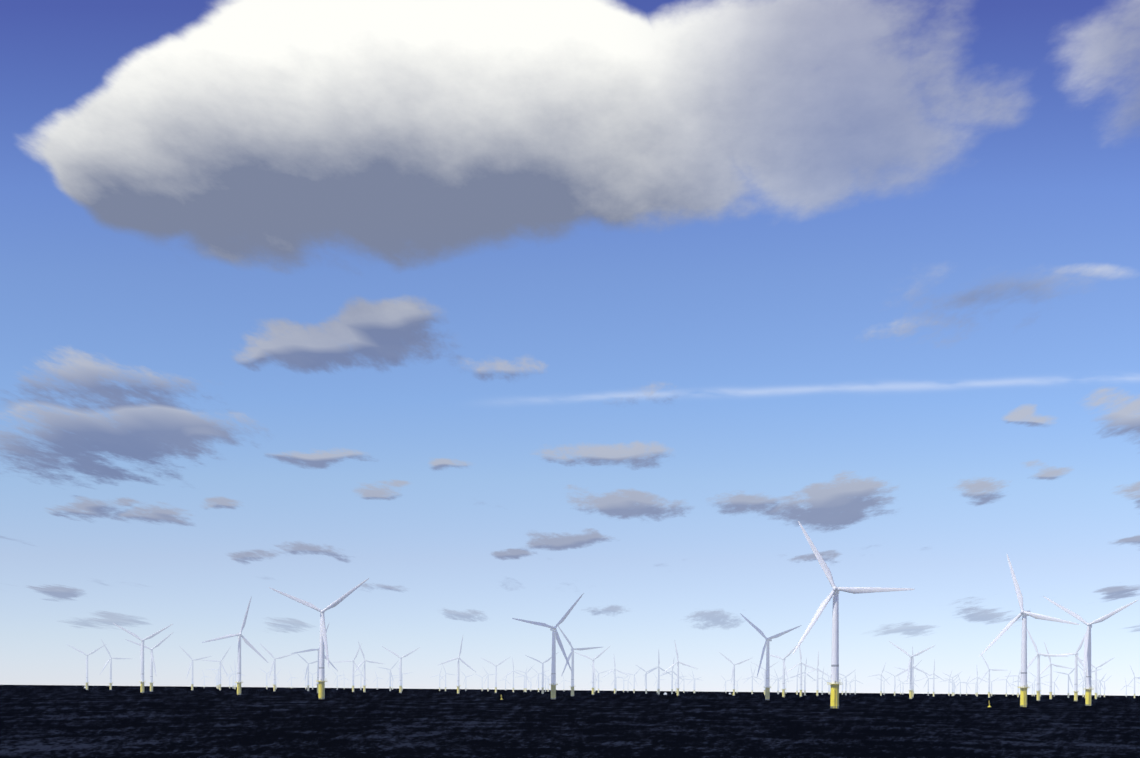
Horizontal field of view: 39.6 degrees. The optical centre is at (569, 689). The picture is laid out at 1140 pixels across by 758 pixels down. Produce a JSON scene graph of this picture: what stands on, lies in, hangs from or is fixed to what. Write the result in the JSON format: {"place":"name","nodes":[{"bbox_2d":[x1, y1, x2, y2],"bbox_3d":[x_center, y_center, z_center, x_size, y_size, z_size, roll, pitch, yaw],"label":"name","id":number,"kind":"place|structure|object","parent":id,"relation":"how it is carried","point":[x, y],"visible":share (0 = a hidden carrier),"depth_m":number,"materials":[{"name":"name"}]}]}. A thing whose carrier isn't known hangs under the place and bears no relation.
{"place":"outdoors","nodes":[
{"label":"outdoors","id":0,"kind":"place"},
{"bbox_2d":[0,685,1139,757],"bbox_3d":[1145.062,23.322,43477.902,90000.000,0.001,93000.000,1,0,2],"label":"sea","id":1,"kind":"structure","parent":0,"point":[58,721],"depth_m":559.83,"materials":[{"name":"liquid"}]},
{"bbox_2d":[68,644,105,689],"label":"wind turbine","id":2,"kind":"object","parent":1,"relation":"on","point":[87,662],"visible":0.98,"depth_m":4253.46,"materials":[{"name":"grey metal"}]},
{"bbox_2d":[100,639,130,689],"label":"wind turbine","id":3,"kind":"object","parent":1,"relation":"on","point":[110,660],"visible":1,"depth_m":4593.64,"materials":[{"name":"grey metal"}]},
{"bbox_2d":[113,623,172,692],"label":"wind turbine","id":4,"kind":"object","parent":1,"relation":"on","point":[142,658],"visible":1,"depth_m":2808.62,"materials":[{"name":"grey metal"}]},
{"bbox_2d":[125,633,171,691],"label":"wind turbine","id":5,"kind":"object","parent":1,"relation":"on","point":[152,663],"visible":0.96,"depth_m":3481.49,"materials":[{"name":"grey metal"}]},
{"bbox_2d":[179,646,210,689],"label":"wind turbine","id":6,"kind":"object","parent":1,"relation":"on","point":[192,684],"visible":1,"depth_m":4871.40,"materials":[{"name":"grey metal"}]},
{"bbox_2d":[208,660,223,688],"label":"wind turbine","id":7,"kind":"object","parent":1,"relation":"on","point":[218,676],"visible":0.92,"depth_m":7541.43,"materials":[{"name":"grey metal"}]},
{"bbox_2d":[203,646,230,689],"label":"wind turbine","id":8,"kind":"object","parent":1,"relation":"on","point":[219,684],"visible":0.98,"depth_m":5089.02,"materials":[{"name":"grey metal"}]},
{"bbox_2d":[202,596,267,694],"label":"wind turbine","id":9,"kind":"object","parent":1,"relation":"on","point":[247,642],"visible":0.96,"depth_m":2424.67,"materials":[{"name":"grey metal"}]},
{"bbox_2d":[229,659,243,688],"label":"wind turbine","id":10,"kind":"object","parent":1,"relation":"on","point":[235,675],"visible":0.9,"depth_m":8060.80,"materials":[{"name":"grey metal"}]},
{"bbox_2d":[260,644,295,690],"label":"wind turbine","id":11,"kind":"object","parent":1,"relation":"on","point":[274,684],"visible":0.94,"depth_m":4488.74,"materials":[{"name":"grey metal"}]},
{"bbox_2d":[298,654,317,690],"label":"wind turbine","id":12,"kind":"object","parent":1,"relation":"on","point":[307,685],"visible":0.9,"depth_m":5395.83,"materials":[{"name":"grey metal"}]},
{"bbox_2d":[291,624,337,692],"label":"wind turbine","id":13,"kind":"object","parent":1,"relation":"on","point":[317,684],"visible":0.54,"depth_m":3331.50,"materials":[{"name":"grey metal"}]},
{"bbox_2d":[269,578,368,698],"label":"wind turbine","id":14,"kind":"object","parent":1,"relation":"on","point":[322,681],"visible":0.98,"depth_m":1677.44,"materials":[{"name":"grey metal"}]},
{"bbox_2d":[333,643,363,691],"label":"wind turbine","id":15,"kind":"object","parent":1,"relation":"on","point":[353,668],"visible":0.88,"depth_m":4732.04,"materials":[{"name":"grey metal"}]},
{"bbox_2d":[351,642,382,691],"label":"wind turbine","id":16,"kind":"object","parent":1,"relation":"on","point":[364,687],"visible":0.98,"depth_m":4607.01,"materials":[{"name":"grey metal"}]},
{"bbox_2d":[379,660,398,690],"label":"wind turbine","id":17,"kind":"object","parent":1,"relation":"on","point":[390,675],"visible":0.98,"depth_m":6898.45,"materials":[{"name":"grey metal"}]},
{"bbox_2d":[382,646,419,692],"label":"wind turbine","id":18,"kind":"object","parent":1,"relation":"on","point":[400,676],"visible":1,"depth_m":4196.08,"materials":[{"name":"grey metal"}]},
{"bbox_2d":[432,668,444,690],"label":"wind turbine","id":19,"kind":"object","parent":1,"relation":"on","point":[439,679],"visible":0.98,"depth_m":9206.24,"materials":[{"name":"grey metal"}]},
{"bbox_2d":[439,664,453,690],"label":"wind turbine","id":20,"kind":"object","parent":1,"relation":"on","point":[445,687],"visible":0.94,"depth_m":8237.59,"materials":[{"name":"grey metal"}]},
{"bbox_2d":[439,636,476,693],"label":"wind turbine","id":21,"kind":"object","parent":1,"relation":"on","point":[458,686],"visible":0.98,"depth_m":4095.39,"materials":[{"name":"grey metal"}]},
{"bbox_2d":[483,668,494,690],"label":"wind turbine","id":22,"kind":"object","parent":1,"relation":"on","point":[488,679],"visible":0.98,"depth_m":8827.27,"materials":[{"name":"grey metal"}]},
{"bbox_2d":[482,656,510,692],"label":"wind turbine","id":23,"kind":"object","parent":1,"relation":"on","point":[496,672],"visible":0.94,"depth_m":5438.39,"materials":[{"name":"grey metal"}]},
{"bbox_2d":[502,658,525,691],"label":"wind turbine","id":24,"kind":"object","parent":1,"relation":"on","point":[513,671],"visible":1,"depth_m":6865.94,"materials":[{"name":"grey metal"}]},
{"bbox_2d":[515,666,530,691],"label":"wind turbine","id":25,"kind":"object","parent":1,"relation":"on","point":[524,680],"visible":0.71,"depth_m":9190.38,"materials":[{"name":"grey metal"}]},
{"bbox_2d":[516,664,534,691],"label":"wind turbine","id":26,"kind":"object","parent":1,"relation":"on","point":[526,678],"visible":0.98,"depth_m":7664.52,"materials":[{"name":"grey metal"}]},
{"bbox_2d":[530,666,548,691],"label":"wind turbine","id":27,"kind":"object","parent":1,"relation":"on","point":[538,678],"visible":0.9,"depth_m":8073.57,"materials":[{"name":"grey metal"}]},
{"bbox_2d":[526,653,556,693],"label":"wind turbine","id":28,"kind":"object","parent":1,"relation":"on","point":[542,671],"visible":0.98,"depth_m":4843.59,"materials":[{"name":"grey metal"}]},
{"bbox_2d":[512,593,583,698],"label":"wind turbine","id":29,"kind":"object","parent":1,"relation":"on","point":[555,635],"visible":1,"depth_m":2057.71,"materials":[{"name":"grey metal"}]},
{"bbox_2d":[558,626,601,695],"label":"wind turbine","id":30,"kind":"object","parent":1,"relation":"on","point":[572,667],"visible":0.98,"depth_m":3126.72,"materials":[{"name":"grey metal"}]},
{"bbox_2d":[574,646,609,694],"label":"wind turbine","id":31,"kind":"object","parent":1,"relation":"on","point":[593,671],"visible":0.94,"depth_m":4191.88,"materials":[{"name":"grey metal"}]},
{"bbox_2d":[591,665,608,692],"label":"wind turbine","id":32,"kind":"object","parent":1,"relation":"on","point":[598,678],"visible":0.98,"depth_m":7473.74,"materials":[{"name":"grey metal"}]},
{"bbox_2d":[602,658,628,693],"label":"wind turbine","id":33,"kind":"object","parent":1,"relation":"on","point":[614,669],"visible":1,"depth_m":5958.05,"materials":[{"name":"grey metal"}]},
{"bbox_2d":[623,669,639,692],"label":"wind turbine","id":34,"kind":"object","parent":1,"relation":"on","point":[634,680],"visible":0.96,"depth_m":8221.53,"materials":[{"name":"grey metal"}]},
{"bbox_2d":[636,665,657,693],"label":"wind turbine","id":35,"kind":"object","parent":1,"relation":"on","point":[646,678],"visible":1,"depth_m":6852.66,"materials":[{"name":"grey metal"}]},
{"bbox_2d":[645,650,672,693],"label":"wind turbine","id":36,"kind":"object","parent":1,"relation":"on","point":[658,667],"visible":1,"depth_m":5352.70,"materials":[{"name":"grey metal"}]},
{"bbox_2d":[661,660,682,693],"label":"wind turbine","id":37,"kind":"object","parent":1,"relation":"on","point":[672,678],"visible":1,"depth_m":6459.43,"materials":[{"name":"grey metal"}]},
{"bbox_2d":[660,640,696,695],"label":"wind turbine","id":38,"kind":"object","parent":1,"relation":"on","point":[677,662],"visible":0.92,"depth_m":4325.87,"materials":[{"name":"grey metal"}]},
{"bbox_2d":[719,652,751,695],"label":"wind turbine","id":39,"kind":"object","parent":1,"relation":"on","point":[733,673],"visible":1,"depth_m":4746.22,"materials":[{"name":"grey metal"}]},
{"bbox_2d":[745,664,761,693],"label":"wind turbine","id":40,"kind":"object","parent":1,"relation":"on","point":[752,680],"visible":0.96,"depth_m":8087.80,"materials":[{"name":"grey metal"}]},
{"bbox_2d":[751,661,778,694],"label":"wind turbine","id":41,"kind":"object","parent":1,"relation":"on","point":[764,675],"visible":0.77,"depth_m":5787.53,"materials":[{"name":"grey metal"}]},
{"bbox_2d":[740,613,801,699],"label":"wind turbine","id":42,"kind":"object","parent":1,"relation":"on","point":[767,687],"visible":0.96,"depth_m":2410.41,"materials":[{"name":"grey metal"}]},
{"bbox_2d":[760,645,796,696],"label":"wind turbine","id":43,"kind":"object","parent":1,"relation":"on","point":[784,672],"visible":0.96,"depth_m":3867.56,"materials":[{"name":"grey metal"}]},
{"bbox_2d":[788,664,806,694],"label":"wind turbine","id":44,"kind":"object","parent":1,"relation":"on","point":[797,681],"visible":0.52,"depth_m":7592.09,"materials":[{"name":"grey metal"}]},
{"bbox_2d":[782,646,818,696],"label":"wind turbine","id":45,"kind":"object","parent":1,"relation":"on","point":[800,663],"visible":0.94,"depth_m":4305.94,"materials":[{"name":"grey metal"}]},
{"bbox_2d":[792,658,815,694],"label":"wind turbine","id":46,"kind":"object","parent":1,"relation":"on","point":[805,679],"visible":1,"depth_m":6375.02,"materials":[{"name":"grey metal"}]},
{"bbox_2d":[803,651,829,695],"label":"wind turbine","id":47,"kind":"object","parent":1,"relation":"on","point":[817,690],"visible":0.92,"depth_m":5342.69,"materials":[{"name":"grey metal"}]},
{"bbox_2d":[814,669,829,694],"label":"wind turbine","id":48,"kind":"object","parent":1,"relation":"on","point":[822,682],"visible":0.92,"depth_m":8610.54,"materials":[{"name":"grey metal"}]},
{"bbox_2d":[839,670,854,694],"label":"wind turbine","id":49,"kind":"object","parent":1,"relation":"on","point":[846,683],"visible":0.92,"depth_m":7979.96,"materials":[{"name":"grey metal"}]},
{"bbox_2d":[792,521,914,707],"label":"wind turbine","id":50,"kind":"object","parent":1,"relation":"on","point":[834,685],"visible":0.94,"depth_m":1229.66,"materials":[{"name":"grey metal"}]},
{"bbox_2d":[847,675,862,694],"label":"wind turbine","id":51,"kind":"object","parent":1,"relation":"on","point":[855,680],"visible":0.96,"depth_m":9806.76,"materials":[{"name":"grey metal"}]},
{"bbox_2d":[868,663,889,695],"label":"wind turbine","id":52,"kind":"object","parent":1,"relation":"on","point":[881,680],"visible":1,"depth_m":6906.79,"materials":[{"name":"grey metal"}]},
{"bbox_2d":[886,670,904,695],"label":"wind turbine","id":53,"kind":"object","parent":1,"relation":"on","point":[894,681],"visible":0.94,"depth_m":7567.48,"materials":[{"name":"grey metal"}]},
{"bbox_2d":[889,641,934,698],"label":"wind turbine","id":54,"kind":"object","parent":1,"relation":"on","point":[910,670],"visible":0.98,"depth_m":3493.99,"materials":[{"name":"grey metal"}]},
{"bbox_2d":[896,646,930,696],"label":"wind turbine","id":55,"kind":"object","parent":1,"relation":"on","point":[913,667],"visible":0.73,"depth_m":4742.48,"materials":[{"name":"grey metal"}]},
{"bbox_2d":[924,674,935,695],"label":"wind turbine","id":56,"kind":"object","parent":1,"relation":"on","point":[928,683],"visible":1,"depth_m":8574.32,"materials":[{"name":"grey metal"}]},
{"bbox_2d":[922,659,945,696],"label":"wind turbine","id":57,"kind":"object","parent":1,"relation":"on","point":[933,677],"visible":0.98,"depth_m":6366.21,"materials":[{"name":"grey metal"}]},
{"bbox_2d":[944,672,960,695],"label":"wind turbine","id":58,"kind":"object","parent":1,"relation":"on","point":[952,681],"visible":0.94,"depth_m":7998.65,"materials":[{"name":"grey metal"}]},
{"bbox_2d":[945,673,960,695],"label":"wind turbine","id":59,"kind":"object","parent":1,"relation":"on","point":[954,683],"visible":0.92,"depth_m":9635.13,"materials":[{"name":"grey metal"}]},
{"bbox_2d":[968,671,986,696],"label":"wind turbine","id":60,"kind":"object","parent":1,"relation":"on","point":[977,677],"visible":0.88,"depth_m":7569.14,"materials":[{"name":"grey metal"}]},
{"bbox_2d":[979,656,1003,697],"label":"wind turbine","id":61,"kind":"object","parent":1,"relation":"on","point":[989,677],"visible":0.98,"depth_m":5182.94,"materials":[{"name":"grey metal"}]},
{"bbox_2d":[1001,671,1011,695],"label":"wind turbine","id":62,"kind":"object","parent":1,"relation":"on","point":[1006,683],"visible":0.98,"depth_m":8756.73,"materials":[{"name":"grey metal"}]},
{"bbox_2d":[1005,671,1020,696],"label":"wind turbine","id":63,"kind":"object","parent":1,"relation":"on","point":[1018,683],"visible":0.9,"depth_m":6882.01,"materials":[{"name":"grey metal"}]},
{"bbox_2d":[979,554,1079,706],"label":"wind turbine","id":64,"kind":"object","parent":1,"relation":"on","point":[1024,684],"visible":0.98,"depth_m":1548.93,"materials":[{"name":"grey metal"}]},
{"bbox_2d":[1020,629,1068,700],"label":"wind turbine","id":65,"kind":"object","parent":1,"relation":"on","point":[1038,655],"visible":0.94,"depth_m":3141.01,"materials":[{"name":"grey metal"}]},
{"bbox_2d":[1035,642,1072,698],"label":"wind turbine","id":66,"kind":"object","parent":1,"relation":"on","point":[1050,692],"visible":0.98,"depth_m":4149.77,"materials":[{"name":"grey metal"}]},
{"bbox_2d":[1053,664,1078,697],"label":"wind turbine","id":67,"kind":"object","parent":1,"relation":"on","point":[1068,679],"visible":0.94,"depth_m":6325.04,"materials":[{"name":"grey metal"}]},
{"bbox_2d":[1044,633,1092,700],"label":"wind turbine","id":68,"kind":"object","parent":1,"relation":"on","point":[1075,691],"visible":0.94,"depth_m":3112.61,"materials":[{"name":"grey metal"}]},
{"bbox_2d":[1077,664,1100,688],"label":"wind turbine","id":69,"kind":"object","parent":1,"relation":"on","point":[1085,677],"visible":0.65,"depth_m":5820.82,"materials":[{"name":"grey metal"}]},
{"bbox_2d":[1043,596,1137,705],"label":"wind turbine","id":70,"kind":"object","parent":1,"relation":"on","point":[1087,658],"visible":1,"depth_m":1812.76,"materials":[{"name":"grey metal"}]},
{"bbox_2d":[1080,657,1114,698],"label":"wind turbine","id":71,"kind":"object","parent":1,"relation":"on","point":[1096,676],"visible":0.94,"depth_m":4693.49,"materials":[{"name":"grey metal"}]},
{"bbox_2d":[1091,674,1105,696],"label":"wind turbine","id":72,"kind":"object","parent":1,"relation":"on","point":[1100,685],"visible":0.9,"depth_m":9220.93,"materials":[{"name":"grey metal"}]},
{"bbox_2d":[1126,666,1139,697],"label":"wind turbine","id":73,"kind":"object","parent":1,"relation":"on","point":[1134,681],"visible":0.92,"depth_m":6981.61,"materials":[{"name":"grey metal"}]},
{"bbox_2d":[0,0,1139,695],"label":"sky","id":74,"kind":"structure","parent":0,"point":[486,314],"materials":[{"name":"blue"}]}
]}

